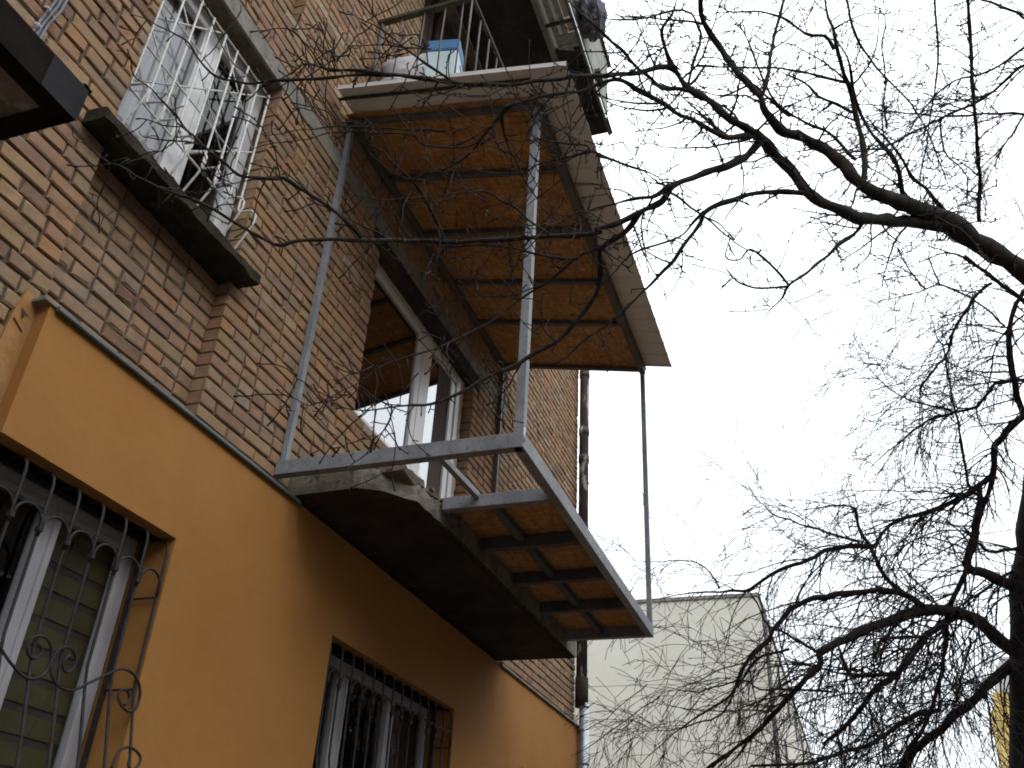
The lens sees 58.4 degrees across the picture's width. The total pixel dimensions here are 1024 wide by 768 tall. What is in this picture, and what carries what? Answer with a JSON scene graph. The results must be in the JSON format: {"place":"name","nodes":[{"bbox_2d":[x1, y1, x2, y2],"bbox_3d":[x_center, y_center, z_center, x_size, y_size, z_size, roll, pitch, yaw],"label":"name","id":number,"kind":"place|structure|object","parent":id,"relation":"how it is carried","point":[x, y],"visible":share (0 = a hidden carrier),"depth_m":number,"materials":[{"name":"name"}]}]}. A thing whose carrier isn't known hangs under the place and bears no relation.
{"place":"outdoors","nodes":[
{"label":"outdoors","id":0,"kind":"place"},
{"bbox_2d":[573,592,815,767],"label":"apartment building","id":1,"kind":"structure","parent":0,"point":[606,674],"depth_m":29.55,"materials":[{"name":"paint"}]},
{"bbox_2d":[775,658,781,699],"bbox_3d":[10.028,11.148,34.415,0.023,1.370,1.600,-8,-33,17],"label":"window","id":2,"kind":"structure","parent":1,"relation":"in","point":[775,658],"depth_m":34.14,"materials":[{"name":"white plastic"}]},
{"bbox_2d":[783,735,788,767],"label":"window","id":3,"kind":"structure","parent":1,"relation":"in","point":[783,735],"depth_m":32.81,"materials":[{"name":"white plastic"}]},
{"bbox_2d":[793,710,798,745],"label":"window","id":4,"kind":"structure","parent":1,"relation":"in","point":[795,726],"depth_m":41.02,"materials":[{"name":"white plastic"}]},
{"bbox_2d":[569,0,1023,767],"label":"sky","id":5,"kind":"structure","parent":0,"point":[713,371],"materials":[{"name":"white"}]},
{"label":"ground","id":6,"kind":"structure","parent":0,"visible":0},
{"bbox_2d":[0,0,578,767],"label":"brick building","id":7,"kind":"structure","parent":6,"relation":"on","point":[142,334],"depth_m":4.81,"materials":[{"name":"brick"}]},
{"bbox_2d":[0,0,91,140],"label":"canopy","id":8,"kind":"object","parent":7,"relation":"attached to","point":[42,86],"visible":1,"depth_m":3.02,"materials":[{"name":"metal"}]},
{"bbox_2d":[31,0,68,42],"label":"cable bundle","id":9,"kind":"object","parent":7,"relation":"attached to","point":[47,18],"visible":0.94,"depth_m":3.91,"materials":[{"name":"grey plastic"}]},
{"bbox_2d":[0,462,137,767],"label":"window","id":10,"kind":"structure","parent":7,"relation":"in","point":[29,606],"depth_m":3.76,"materials":[{"name":"white plastic"}]},
{"bbox_2d":[0,455,168,767],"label":"window grille","id":11,"kind":"object","parent":7,"relation":"attached to","point":[108,675],"depth_m":3.64,"materials":[{"name":"black metal"}]},
{"bbox_2d":[117,0,263,235],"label":"window","id":12,"kind":"structure","parent":7,"relation":"in","point":[147,68],"depth_m":5.10,"materials":[{"name":"white plastic"}]},
{"bbox_2d":[122,0,270,248],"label":"window grille","id":13,"kind":"object","parent":7,"relation":"attached to","point":[161,114],"depth_m":5.03,"materials":[{"name":"white metal"}]},
{"bbox_2d":[318,654,428,767],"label":"window","id":14,"kind":"structure","parent":7,"relation":"in","point":[335,662],"depth_m":6.21,"materials":[{"name":"white plastic"}]},
{"bbox_2d":[315,642,451,767],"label":"window grille","id":15,"kind":"object","parent":7,"relation":"attached to","point":[433,734],"depth_m":5.92,"materials":[{"name":"black metal"}]},
{"bbox_2d":[355,267,424,465],"bbox_3d":[-0.964,-0.129,6.991,0.060,1.360,1.065,-8,-33,17],"label":"window","id":16,"kind":"structure","parent":7,"relation":"in","point":[391,323],"depth_m":7.09,"materials":[{"name":"white plastic"}]},
{"bbox_2d":[409,334,460,497],"bbox_3d":[-0.678,0.664,7.535,0.072,2.110,0.795,-8,-33,17],"label":"balcony door","id":17,"kind":"structure","parent":7,"relation":"in","point":[433,426],"depth_m":7.75,"materials":[{"name":"white plastic"}]},
{"bbox_2d":[370,0,516,370],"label":"balcony","id":18,"kind":"structure","parent":7,"relation":"attached to","point":[420,12],"depth_m":7.27,"materials":[{"name":"metal"}]},
{"bbox_2d":[381,77,403,80],"bbox_3d":[-0.907,-2.138,7.082,0.304,0.410,0.306,-8,-33,17],"label":"bucket","id":19,"kind":"object","parent":18,"relation":"on","point":[386,78],"visible":0.04,"depth_m":7.05,"materials":[{"name":"white plastic"}]},
{"bbox_2d":[381,53,425,75],"bbox_3d":[-0.799,-2.453,7.289,0.490,0.394,0.302,-8,-33,17],"label":"plastic bag","id":20,"kind":"object","parent":19,"relation":"on","point":[400,65],"visible":0.28,"depth_m":7.20,"materials":[{"name":"white plastic"}]},
{"bbox_2d":[424,39,463,75],"bbox_3d":[-0.542,-2.314,7.162,0.276,0.830,0.268,-1,-32,7],"label":"storage box","id":21,"kind":"object","parent":18,"relation":"on","point":[447,46],"visible":0.37,"depth_m":7.18,"materials":[{"name":"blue plastic"}]},
{"bbox_2d":[417,0,469,71],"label":"window","id":22,"kind":"structure","parent":7,"relation":"in","point":[448,34],"depth_m":9.10,"materials":[{"name":"wood"}]},
{"bbox_2d":[274,61,671,660],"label":"balcony","id":23,"kind":"structure","parent":7,"relation":"attached to","point":[530,574],"depth_m":6.52,"materials":[{"name":"concrete"}]},
{"bbox_2d":[455,0,612,135],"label":"balcony","id":24,"kind":"structure","parent":7,"relation":"attached to","point":[514,26],"depth_m":9.73,"materials":[{"name":"metal"}]},
{"bbox_2d":[578,0,607,41],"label":"cloth bundle","id":25,"kind":"object","parent":24,"relation":"hanging from","point":[591,33],"visible":0.81,"depth_m":9.59,"materials":[{"name":"grey fabric"}]},
{"bbox_2d":[572,370,589,767],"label":"downpipe","id":26,"kind":"object","parent":7,"relation":"attached to","point":[581,684],"visible":0.52,"depth_m":11.32,"materials":[{"name":"black metal"}]},
{"bbox_2d":[67,0,1023,491],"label":"tree","id":27,"kind":"object","parent":6,"relation":"on","point":[925,214],"visible":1,"depth_m":3.71,"materials":[{"name":"brown plant"}]},
{"bbox_2d":[522,0,1023,767],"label":"tree","id":28,"kind":"object","parent":6,"relation":"on","point":[952,612],"visible":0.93,"depth_m":9.05,"materials":[{"name":"brown plant"}]},
{"bbox_2d":[991,657,1008,767],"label":"apartment building","id":29,"kind":"structure","parent":6,"relation":"on","point":[997,688],"depth_m":53.17,"materials":[{"name":"yellow concrete"}]}
]}

